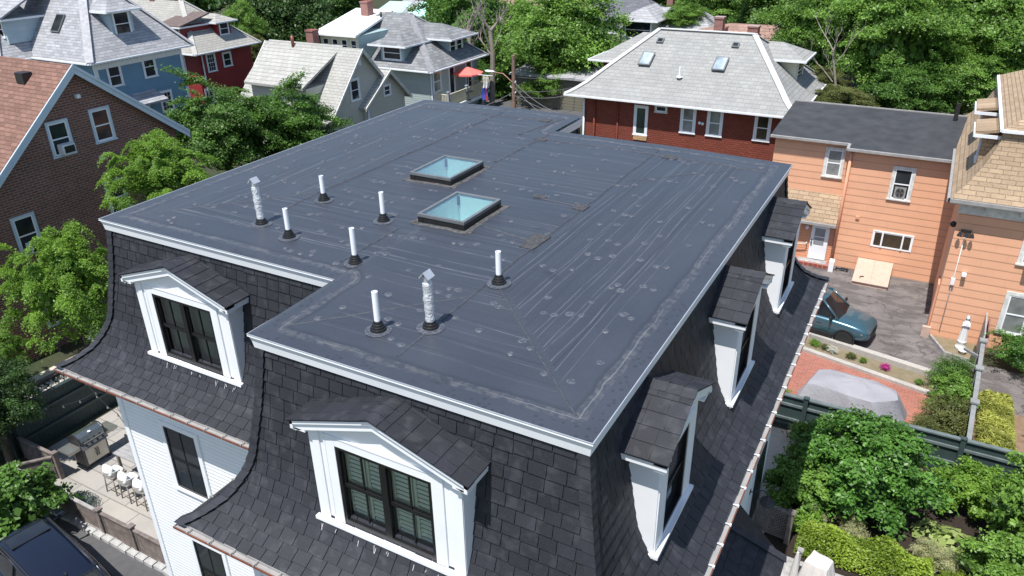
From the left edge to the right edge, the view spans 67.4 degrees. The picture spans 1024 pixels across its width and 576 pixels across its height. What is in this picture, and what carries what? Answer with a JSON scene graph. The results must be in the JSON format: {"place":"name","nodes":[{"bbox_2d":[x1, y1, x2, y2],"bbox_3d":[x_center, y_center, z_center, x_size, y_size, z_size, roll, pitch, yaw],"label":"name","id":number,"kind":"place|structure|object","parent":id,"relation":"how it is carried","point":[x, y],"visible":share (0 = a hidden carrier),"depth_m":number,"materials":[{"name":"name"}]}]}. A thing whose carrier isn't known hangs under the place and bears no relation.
{"place":"outdoors","nodes":[
{"label":"outdoors","id":0,"kind":"place"},
{"bbox_2d":[0,56,190,367],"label":"brick house","id":1,"kind":"structure","parent":0,"point":[46,108],"depth_m":29.80,"materials":[{"name":"brown"}]},
{"bbox_2d":[57,142,76,154],"bbox_3d":[-17.220,-5.405,29.697,0.386,0.360,0.500,13,30,26],"label":"air conditioner","id":2,"kind":"object","parent":1,"relation":"attached to","point":[66,148],"visible":1,"depth_m":29.57,"materials":[{"name":"white metal"}]},
{"bbox_2d":[27,509,164,575],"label":"driveway","id":3,"kind":"structure","parent":0,"point":[113,561],"depth_m":21.22,"materials":[{"name":"asphalt"}]},
{"bbox_2d":[0,511,111,575],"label":"parked car","id":4,"kind":"object","parent":3,"relation":"on","point":[46,545],"visible":0.94,"depth_m":19.17,"materials":[{"name":"black paint"}]},
{"bbox_2d":[36,406,157,539],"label":"patio","id":5,"kind":"structure","parent":0,"point":[112,504],"depth_m":23.96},
{"bbox_2d":[49,450,65,479],"bbox_3d":[-14.163,5.531,23.938,0.180,1.030,0.180,13,30,26],"label":"fence post","id":6,"kind":"object","parent":5,"relation":"on","point":[57,463],"visible":1,"depth_m":23.88,"materials":[{"name":"brown wood"}]},
{"bbox_2d":[17,436,50,462],"bbox_3d":[-15.036,5.353,24.450,1.975,0.815,0.100,13,30,26],"label":"lattice fence","id":7,"kind":"object","parent":6,"relation":"attached to","point":[31,450],"visible":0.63,"depth_m":24.53,"materials":[{"name":"brown wood"}]},
{"bbox_2d":[72,490,100,506],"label":"grass tuft","id":8,"kind":"object","parent":5,"relation":"on","point":[91,501],"visible":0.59,"depth_m":22.95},
{"bbox_2d":[57,420,117,469],"bbox_3d":[-13.522,5.030,24.631,0.686,1.282,1.720,13,30,26],"label":"barbecue","id":9,"kind":"object","parent":5,"relation":"on","point":[88,446],"visible":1,"depth_m":24.42,"materials":[{"name":"metal"}]},
{"bbox_2d":[84,438,108,464],"bbox_3d":[-13.292,5.245,24.599,0.068,0.560,0.720,13,30,26],"label":"door","id":10,"kind":"structure","parent":9,"relation":"in","point":[93,453],"depth_m":24.58,"materials":[{"name":"metal"}]},
{"bbox_2d":[102,464,126,496],"bbox_3d":[-12.130,5.757,23.429,0.580,1.025,0.536,13,30,25],"label":"bar stool","id":11,"kind":"object","parent":5,"relation":"on","point":[109,472],"visible":0.9,"depth_m":23.15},
{"bbox_2d":[113,443,135,468],"bbox_3d":[-10.922,5.676,23.639,2.900,0.940,0.740,13,30,26],"label":"bar table","id":12,"kind":"object","parent":5,"relation":"on","point":[125,452],"visible":0.23,"depth_m":23.79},
{"bbox_2d":[117,470,140,503],"bbox_3d":[-11.517,5.900,23.124,0.580,1.025,0.536,16,31,30],"label":"bar stool","id":13,"kind":"object","parent":5,"relation":"on","point":[124,479],"visible":0.88,"depth_m":22.85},
{"bbox_2d":[132,478,147,511],"bbox_3d":[-10.920,6.039,22.827,0.580,1.025,0.536,13,30,26],"label":"bar stool","id":14,"kind":"object","parent":5,"relation":"on","point":[137,486],"visible":0.57,"depth_m":22.52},
{"bbox_2d":[0,0,194,142],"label":"blue house","id":15,"kind":"structure","parent":0,"point":[122,45],"depth_m":51.71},
{"bbox_2d":[132,0,261,104],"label":"red house","id":16,"kind":"structure","parent":0,"point":[220,52],"depth_m":67.96,"materials":[{"name":"wood"}]},
{"bbox_2d":[241,36,412,155],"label":"cream house","id":17,"kind":"structure","parent":0,"point":[358,85],"depth_m":52.05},
{"bbox_2d":[53,100,829,575],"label":"mansard house","id":18,"kind":"structure","parent":0,"point":[433,338],"depth_m":13.06,"materials":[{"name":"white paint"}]},
{"bbox_2d":[157,419,211,501],"bbox_3d":[-7.189,3.838,16.888,1.280,1.900,0.073,13,30,26],"label":"window","id":19,"kind":"structure","parent":18,"relation":"in","point":[182,446],"depth_m":16.89,"materials":[{"name":"white paint"}]},
{"bbox_2d":[188,536,230,575],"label":"window","id":20,"kind":"structure","parent":18,"relation":"in","point":[209,561],"depth_m":18.30,"materials":[{"name":"white paint"}]},
{"bbox_2d":[749,441,767,518],"bbox_3d":[6.903,5.513,21.563,0.036,2.250,1.100,13,30,26],"label":"dark door","id":21,"kind":"structure","parent":18,"relation":"in","point":[760,465],"depth_m":21.37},
{"bbox_2d":[0,0,1023,533],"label":"ground","id":22,"kind":"structure","parent":0,"point":[60,354],"depth_m":30.05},
{"bbox_2d":[0,329,36,371],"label":"locust tree","id":23,"kind":"object","parent":22,"relation":"on","point":[12,348],"visible":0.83,"depth_m":27.73,"materials":[{"name":"green plant"}]},
{"bbox_2d":[0,355,52,462],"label":"shade tree","id":24,"kind":"object","parent":22,"relation":"on","point":[14,382],"visible":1,"depth_m":23.50,"materials":[{"name":"green plant"}]},
{"bbox_2d":[0,460,84,539],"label":"broadleaf shrub","id":25,"kind":"object","parent":22,"relation":"on","point":[22,493],"visible":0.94,"depth_m":21.12,"materials":[{"name":"green plant"}]},
{"bbox_2d":[0,219,108,374],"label":"locust tree","id":26,"kind":"object","parent":22,"relation":"on","point":[54,278],"visible":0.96,"depth_m":27.08,"materials":[{"name":"green plant"}]},
{"bbox_2d":[10,378,116,456],"bbox_3d":[-14.566,3.497,27.080,0.220,1.850,6.060,13,30,26],"label":"board fence","id":27,"kind":"object","parent":22,"relation":"on","point":[58,421],"visible":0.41,"depth_m":25.97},
{"bbox_2d":[93,506,106,533],"bbox_3d":[-11.626,6.622,21.751,0.180,0.970,0.180,13,30,26],"label":"fence post","id":28,"kind":"object","parent":22,"relation":"on","point":[97,510],"visible":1,"depth_m":21.61,"materials":[{"name":"brown wood"}]},
{"bbox_2d":[15,468,100,530],"bbox_3d":[-13.466,6.217,22.679,4.025,0.815,0.100,13,30,26],"label":"lattice fence","id":29,"kind":"object","parent":28,"relation":"attached to","point":[81,510],"visible":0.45,"depth_m":22.12,"materials":[{"name":"brown wood"}]},
{"bbox_2d":[99,512,133,547],"bbox_3d":[-11.012,6.790,21.458,1.225,0.815,0.100,13,30,26],"label":"lattice fence","id":30,"kind":"object","parent":28,"relation":"attached to","point":[116,528],"visible":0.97,"depth_m":21.43,"materials":[{"name":"brown wood"}]},
{"bbox_2d":[125,522,138,550],"bbox_3d":[-10.399,6.908,21.140,0.180,0.970,0.180,13,30,26],"label":"fence post","id":31,"kind":"object","parent":22,"relation":"on","point":[130,527],"visible":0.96,"depth_m":21.00,"materials":[{"name":"brown wood"}]},
{"bbox_2d":[132,529,165,564],"bbox_3d":[-9.457,7.153,20.684,1.975,0.815,0.100,13,30,26],"label":"lattice fence","id":32,"kind":"object","parent":31,"relation":"attached to","point":[149,546],"visible":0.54,"depth_m":20.84,"materials":[{"name":"brown wood"}]},
{"bbox_2d":[94,127,226,210],"bbox_3d":[-13.445,-2.122,31.020,4.782,8.513,4.995,13,30,26],"label":"locust tree","id":33,"kind":"object","parent":22,"relation":"on","point":[162,171],"visible":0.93,"depth_m":29.03,"materials":[{"name":"green plant"}]},
{"bbox_2d":[184,0,231,12],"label":"leafy tree","id":34,"kind":"object","parent":22,"relation":"on","point":[202,5],"visible":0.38,"depth_m":112.55,"materials":[{"name":"green plant"}]},
{"bbox_2d":[149,62,289,170],"bbox_3d":[-15.382,-7.459,40.786,6.699,9.330,6.568,13,30,26],"label":"maple tree","id":35,"kind":"object","parent":22,"relation":"on","point":[219,131],"visible":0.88,"depth_m":39.16,"materials":[{"name":"green plant"}]},
{"bbox_2d":[221,0,270,37],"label":"leafy tree","id":36,"kind":"object","parent":22,"relation":"on","point":[248,21],"visible":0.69,"depth_m":79.88,"materials":[{"name":"green plant"}]},
{"bbox_2d":[206,0,309,40],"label":"leafy tree","id":37,"kind":"object","parent":22,"relation":"on","point":[267,8],"visible":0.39,"depth_m":84.21,"materials":[{"name":"green plant"}]},
{"bbox_2d":[248,0,336,43],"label":"leafy tree","id":38,"kind":"object","parent":22,"relation":"on","point":[307,14],"visible":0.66,"depth_m":84.77,"materials":[{"name":"green plant"}]},
{"bbox_2d":[240,67,355,163],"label":"maple tree","id":39,"kind":"object","parent":22,"relation":"on","point":[301,123],"visible":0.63,"depth_m":40.99,"materials":[{"name":"green plant"}]},
{"bbox_2d":[326,0,362,20],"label":"leafy tree","id":40,"kind":"object","parent":22,"relation":"on","point":[340,8],"visible":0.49,"depth_m":101.20,"materials":[{"name":"green plant"}]},
{"bbox_2d":[304,0,488,105],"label":"grey green house","id":41,"kind":"structure","parent":22,"relation":"on","point":[420,58],"depth_m":60.77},
{"bbox_2d":[453,67,482,86],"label":"parasol","id":42,"kind":"object","parent":41,"relation":"on","point":[468,72],"visible":0.91,"depth_m":61.32,"materials":[{"name":"fabric"}]},
{"bbox_2d":[379,0,428,19],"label":"grey steep house","id":43,"kind":"structure","parent":22,"relation":"on","point":[397,6],"depth_m":104.51,"materials":[{"name":"paint"}]},
{"bbox_2d":[418,0,513,68],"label":"leafy tree","id":44,"kind":"object","parent":22,"relation":"on","point":[447,10],"visible":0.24,"depth_m":78.93,"materials":[{"name":"green plant"}]},
{"bbox_2d":[455,0,485,99],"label":"tree","id":45,"kind":"object","parent":22,"relation":"on","point":[469,28],"visible":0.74,"depth_m":66.92,"materials":[{"name":"plant"}]},
{"bbox_2d":[474,0,511,104],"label":"bare tree","id":46,"kind":"object","parent":22,"relation":"on","point":[490,42],"visible":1,"depth_m":65.36,"materials":[{"name":"plant"}]},
{"bbox_2d":[485,55,515,107],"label":"utility pole","id":47,"kind":"object","parent":22,"relation":"on","point":[513,87],"visible":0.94,"depth_m":59.33,"materials":[{"name":"brown wood"}]},
{"bbox_2d":[478,59,524,97],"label":"leafy tree","id":48,"kind":"object","parent":22,"relation":"on","point":[503,84],"visible":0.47,"depth_m":69.61,"materials":[{"name":"green plant"}]},
{"bbox_2d":[480,0,539,68],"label":"leafy tree","id":49,"kind":"object","parent":22,"relation":"on","point":[509,12],"visible":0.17,"depth_m":77.21,"materials":[{"name":"green plant"}]},
{"bbox_2d":[516,62,574,100],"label":"leafy tree","id":50,"kind":"object","parent":22,"relation":"on","point":[547,84],"visible":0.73,"depth_m":65.47,"materials":[{"name":"green plant"}]},
{"bbox_2d":[509,63,602,111],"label":"garage","id":51,"kind":"structure","parent":22,"relation":"on","point":[564,102],"depth_m":65.78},
{"bbox_2d":[476,0,636,76],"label":"leafy tree","id":52,"kind":"object","parent":22,"relation":"on","point":[570,35],"visible":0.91,"depth_m":65.47,"materials":[{"name":"green plant"}]},
{"bbox_2d":[589,0,663,36],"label":"dark roofed house","id":53,"kind":"structure","parent":22,"relation":"on","point":[629,6],"depth_m":88.08,"materials":[{"name":"paint"}]},
{"bbox_2d":[611,0,713,44],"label":"sage house","id":54,"kind":"structure","parent":22,"relation":"on","point":[648,18],"depth_m":69.98,"materials":[{"name":"paint"}]},
{"bbox_2d":[658,0,716,27],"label":"leafy tree","id":55,"kind":"object","parent":22,"relation":"on","point":[687,15],"visible":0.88,"depth_m":69.54,"materials":[{"name":"green plant"}]},
{"bbox_2d":[563,16,826,160],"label":"red brick house","id":56,"kind":"structure","parent":22,"relation":"on","point":[718,89],"depth_m":44.93,"materials":[{"name":"grey"}]},
{"bbox_2d":[675,0,741,20],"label":"leafy tree","id":57,"kind":"object","parent":22,"relation":"on","point":[721,7],"visible":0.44,"depth_m":74.28,"materials":[{"name":"green plant"}]},
{"bbox_2d":[697,23,778,40],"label":"brown roofed house","id":58,"kind":"structure","parent":22,"relation":"on","point":[761,30],"depth_m":61.84,"materials":[{"name":"paint"}]},
{"bbox_2d":[725,0,807,24],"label":"leafy tree","id":59,"kind":"object","parent":22,"relation":"on","point":[748,6],"visible":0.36,"depth_m":65.50,"materials":[{"name":"green plant"}]},
{"bbox_2d":[746,0,885,75],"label":"leafy tree","id":60,"kind":"object","parent":22,"relation":"on","point":[800,17],"visible":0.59,"depth_m":51.47,"materials":[{"name":"green plant"}]},
{"bbox_2d":[811,65,850,91],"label":"leafy tree","id":61,"kind":"object","parent":22,"relation":"on","point":[823,78],"visible":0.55,"depth_m":48.00,"materials":[{"name":"green plant"}]},
{"bbox_2d":[805,7,865,85],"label":"bare tree","id":62,"kind":"object","parent":22,"relation":"on","point":[833,66],"visible":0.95,"depth_m":45.96,"materials":[{"name":"plant"}]},
{"bbox_2d":[813,83,882,107],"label":"leafy tree","id":63,"kind":"object","parent":22,"relation":"on","point":[838,94],"visible":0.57,"depth_m":44.21,"materials":[{"name":"green plant"}]},
{"bbox_2d":[802,265,952,375],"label":"yard","id":64,"kind":"structure","parent":22,"relation":"on","point":[898,309],"depth_m":33.04,"materials":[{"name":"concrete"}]},
{"bbox_2d":[810,287,877,344],"bbox_3d":[12.552,0.907,31.509,4.566,1.772,2.248,19,33,34],"label":"parked car","id":65,"kind":"object","parent":64,"relation":"on","point":[838,317],"visible":0.52,"depth_m":30.53,"materials":[{"name":"blue paint"}]},
{"bbox_2d":[810,332,933,377],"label":"concrete kerb","id":66,"kind":"structure","parent":64,"relation":"on","point":[890,360],"depth_m":29.60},
{"bbox_2d":[791,0,988,85],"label":"leafy tree","id":67,"kind":"object","parent":22,"relation":"on","point":[886,41],"visible":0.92,"depth_m":47.13,"materials":[{"name":"green plant"}]},
{"bbox_2d":[770,70,1023,351],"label":"peach house","id":68,"kind":"structure","parent":22,"relation":"on","point":[950,226],"depth_m":34.37,"materials":[{"name":"wood"}]},
{"bbox_2d":[807,225,829,259],"bbox_3d":[14.784,-2.206,36.992,0.800,1.780,0.172,13,30,26],"label":"door","id":69,"kind":"structure","parent":68,"relation":"in","point":[819,238],"depth_m":37.00,"materials":[{"name":"white paint"}]},
{"bbox_2d":[773,392,1023,478],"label":"garden fence","id":70,"kind":"object","parent":22,"relation":"on","point":[794,407],"visible":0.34,"depth_m":23.54,"materials":[{"name":"wood"}]},
{"bbox_2d":[855,49,987,112],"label":"leafy tree","id":71,"kind":"object","parent":22,"relation":"on","point":[913,89],"visible":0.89,"depth_m":45.15,"materials":[{"name":"green plant"}]},
{"bbox_2d":[922,351,975,385],"bbox_3d":[15.723,2.908,27.481,1.811,1.165,1.833,13,30,26],"label":"round shrub","id":72,"kind":"object","parent":22,"relation":"on","point":[950,367],"visible":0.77,"depth_m":27.37,"materials":[{"name":"green plant"}]},
{"bbox_2d":[929,334,968,360],"bbox_3d":[16.950,2.395,30.091,0.532,0.160,2.015,-8,28,-14],"label":"timber edging","id":73,"kind":"object","parent":22,"relation":"on","point":[937,344],"visible":0.75,"depth_m":30.04,"materials":[{"name":"grey wood"}]},
{"bbox_2d":[933,336,974,358],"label":"statue bed soil","id":74,"kind":"structure","parent":73,"relation":"in","point":[947,345],"depth_m":30.23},
{"bbox_2d":[955,315,970,348],"bbox_3d":[17.556,1.704,29.767,0.386,1.448,0.386,13,30,26],"label":"statue","id":75,"kind":"object","parent":74,"relation":"on","point":[962,337],"visible":0.99,"depth_m":29.74,"materials":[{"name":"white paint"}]},
{"bbox_2d":[920,370,982,410],"bbox_3d":[15.159,3.551,26.322,1.917,1.300,1.798,13,30,26],"label":"leafy shrub","id":76,"kind":"object","parent":22,"relation":"on","point":[962,387],"visible":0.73,"depth_m":26.16,"materials":[{"name":"green plant"}]},
{"bbox_2d":[908,0,1023,113],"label":"leafy tree","id":77,"kind":"object","parent":22,"relation":"on","point":[1000,16],"visible":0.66,"depth_m":45.88,"materials":[{"name":"green plant"}]},
{"bbox_2d":[919,32,1023,114],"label":"leafy tree","id":78,"kind":"object","parent":22,"relation":"on","point":[983,69],"visible":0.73,"depth_m":45.21,"materials":[{"name":"green plant"}]},
{"bbox_2d":[960,337,987,439],"bbox_3d":[15.589,3.768,26.077,0.740,1.340,7.008,13,30,26],"label":"dividing fence","id":79,"kind":"object","parent":22,"relation":"on","point":[978,368],"visible":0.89,"depth_m":26.29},
{"bbox_2d":[972,413,1023,452],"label":"mulch bed","id":80,"kind":"object","parent":22,"relation":"on","point":[1019,428],"depth_m":25.51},
{"bbox_2d":[974,388,1017,450],"bbox_3d":[16.044,4.467,25.385,1.264,0.860,3.790,13,30,26],"label":"golden shrub","id":81,"kind":"object","parent":80,"relation":"on","point":[996,422],"visible":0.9,"depth_m":25.25,"materials":[{"name":"yellow plant"}]},
{"bbox_2d":[974,7,1023,69],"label":"leafy tree","id":82,"kind":"object","parent":22,"relation":"on","point":[1015,59],"visible":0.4,"depth_m":45.27,"materials":[{"name":"green plant"}]},
{"bbox_2d":[978,364,1023,415],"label":"side drive","id":83,"kind":"structure","parent":22,"relation":"on","point":[999,380],"depth_m":28.02,"materials":[{"name":"concrete"}]},
{"bbox_2d":[984,325,1023,374],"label":"round shrub","id":84,"kind":"object","parent":22,"relation":"on","point":[1015,350],"visible":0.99,"depth_m":28.26,"materials":[{"name":"green plant"}]},
{"bbox_2d":[478,99,582,125],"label":"street","id":85,"kind":"structure","parent":0,"point":[504,103],"depth_m":66.44,"materials":[{"name":"asphalt"}]},
{"bbox_2d":[752,426,797,533],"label":"garden path","id":86,"kind":"structure","parent":0,"point":[779,440],"depth_m":24.93,"materials":[{"name":"concrete"}]},
{"bbox_2d":[781,556,842,575],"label":"terrace","id":87,"kind":"structure","parent":0,"point":[787,566],"depth_m":20.49,"materials":[{"name":"stone"}]},
{"bbox_2d":[798,550,834,575],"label":"furniture cover","id":88,"kind":"object","parent":87,"relation":"on","point":[816,563],"visible":1,"depth_m":19.54,"materials":[{"name":"beige fabric"}]},
{"bbox_2d":[787,351,932,423],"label":"brick patio","id":89,"kind":"structure","parent":0,"point":[808,367],"depth_m":28.45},
{"bbox_2d":[798,369,906,421],"bbox_3d":[11.739,3.700,26.429,3.791,1.234,2.660,13,30,26],"label":"car cover","id":90,"kind":"object","parent":89,"relation":"on","point":[835,387],"visible":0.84,"depth_m":25.84,"materials":[{"name":"grey fabric"}]},
{"bbox_2d":[802,346,931,396],"bbox_3d":[13.340,3.131,28.775,5.042,0.120,0.220,22,34,37],"label":"concrete edging","id":91,"kind":"object","parent":89,"relation":"on","point":[910,386],"visible":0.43,"depth_m":28.73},
{"bbox_2d":[908,415,953,433],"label":"round shrub","id":92,"kind":"object","parent":89,"relation":"on","point":[923,423],"visible":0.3,"depth_m":24.82,"materials":[{"name":"green plant"}]},
{"bbox_2d":[910,391,983,438],"bbox_3d":[14.361,4.132,25.360,2.173,1.398,2.200,13,30,26],"label":"round shrub","id":93,"kind":"object","parent":89,"relation":"on","point":[953,416],"visible":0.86,"depth_m":25.11,"materials":[{"name":"green plant"}]},
{"bbox_2d":[804,338,938,390],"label":"flower bed soil","id":94,"kind":"structure","parent":0,"point":[899,373],"depth_m":29.09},
{"bbox_2d":[764,467,1014,575],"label":"garden soil","id":95,"kind":"structure","parent":0,"point":[965,523],"depth_m":21.70,"materials":[{"name":"soil"}]},
{"bbox_2d":[783,508,796,544],"bbox_3d":[7.600,6.564,21.031,0.200,1.130,0.200,13,30,26],"label":"fence post","id":96,"kind":"object","parent":95,"relation":"on","point":[791,513],"visible":1,"depth_m":20.92,"materials":[{"name":"brown wood"}]},
{"bbox_2d":[753,498,788,539],"bbox_3d":[7.254,6.447,21.313,1.031,0.995,0.100,16,32,31],"label":"lattice screen","id":97,"kind":"object","parent":96,"relation":"attached to","point":[765,528],"visible":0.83,"depth_m":21.34,"materials":[{"name":"grey wood"}]},
{"bbox_2d":[762,449,834,514],"bbox_3d":[8.332,5.525,22.125,2.429,1.647,2.346,-15,30,-26],"label":"hydrangea","id":98,"kind":"object","parent":95,"relation":"on","point":[804,482],"visible":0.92,"depth_m":21.78,"materials":[{"name":"green plant"}]},
{"bbox_2d":[792,509,823,540],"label":"hedge ivy","id":99,"kind":"object","parent":95,"relation":"on","point":[798,521],"visible":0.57,"depth_m":21.36,"materials":[{"name":"green plant"}]},
{"bbox_2d":[773,413,845,487],"bbox_3d":[9.413,4.800,23.273,2.530,1.821,2.373,13,30,26],"label":"hydrangea","id":100,"kind":"object","parent":95,"relation":"on","point":[800,426],"visible":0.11,"depth_m":23.42,"materials":[{"name":"green plant"}]},
{"bbox_2d":[832,514,870,538],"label":"variegated shrub","id":101,"kind":"object","parent":95,"relation":"on","point":[851,526],"visible":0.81,"depth_m":21.00,"materials":[{"name":"green plant"}]},
{"bbox_2d":[793,519,934,575],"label":"hedge","id":102,"kind":"object","parent":95,"relation":"on","point":[888,552],"visible":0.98,"depth_m":20.19,"materials":[{"name":"green plant"}]},
{"bbox_2d":[781,403,969,540],"bbox_3d":[10.209,5.072,21.961,5.024,3.088,4.394,13,30,26],"label":"magnolia bush","id":103,"kind":"object","parent":95,"relation":"on","point":[873,464],"visible":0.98,"depth_m":21.00,"materials":[{"name":"green plant"}]},
{"bbox_2d":[906,536,941,569],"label":"variegated shrub","id":104,"kind":"object","parent":95,"relation":"on","point":[923,548],"visible":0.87,"depth_m":20.26,"materials":[{"name":"green plant"}]},
{"bbox_2d":[910,517,953,546],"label":"hosta","id":105,"kind":"object","parent":95,"relation":"on","point":[916,528],"visible":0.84,"depth_m":21.33,"materials":[{"name":"green plant"}]},
{"bbox_2d":[930,546,965,574],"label":"variegated shrub","id":106,"kind":"object","parent":95,"relation":"on","point":[946,560],"visible":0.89,"depth_m":19.94,"materials":[{"name":"green plant"}]},
{"bbox_2d":[926,524,973,551],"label":"hosta","id":107,"kind":"object","parent":95,"relation":"on","point":[942,540],"visible":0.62,"depth_m":20.96,"materials":[{"name":"green plant"}]},
{"bbox_2d":[920,453,1003,525],"bbox_3d":[13.232,5.659,21.963,2.346,1.387,2.429,1,27,3],"label":"hydrangea","id":108,"kind":"object","parent":95,"relation":"on","point":[969,478],"visible":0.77,"depth_m":21.70,"materials":[{"name":"green plant"}]},
{"bbox_2d":[955,525,1023,575],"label":"bush","id":109,"kind":"object","parent":95,"relation":"on","point":[1001,554],"visible":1,"depth_m":18.94,"materials":[{"name":"green plant"}]},
{"bbox_2d":[978,450,1023,538],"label":"garden tree","id":110,"kind":"object","parent":95,"relation":"on","point":[1007,499],"visible":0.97,"depth_m":19.85,"materials":[{"name":"green plant"}]},
{"bbox_3d":[-15.306,5.772,23.588,0.180,0.950,0.180,13,30,26],"label":"fence post","id":111,"kind":"object","parent":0,"visible":0},
{"bbox_2d":[16,456,58,477],"bbox_3d":[-14.751,5.676,23.798,1.056,0.815,0.100,-11,28,-19],"label":"lattice fence","id":112,"kind":"object","parent":111,"relation":"attached to","point":[31,464],"visible":0.44,"depth_m":23.70,"materials":[{"name":"brown wood"}]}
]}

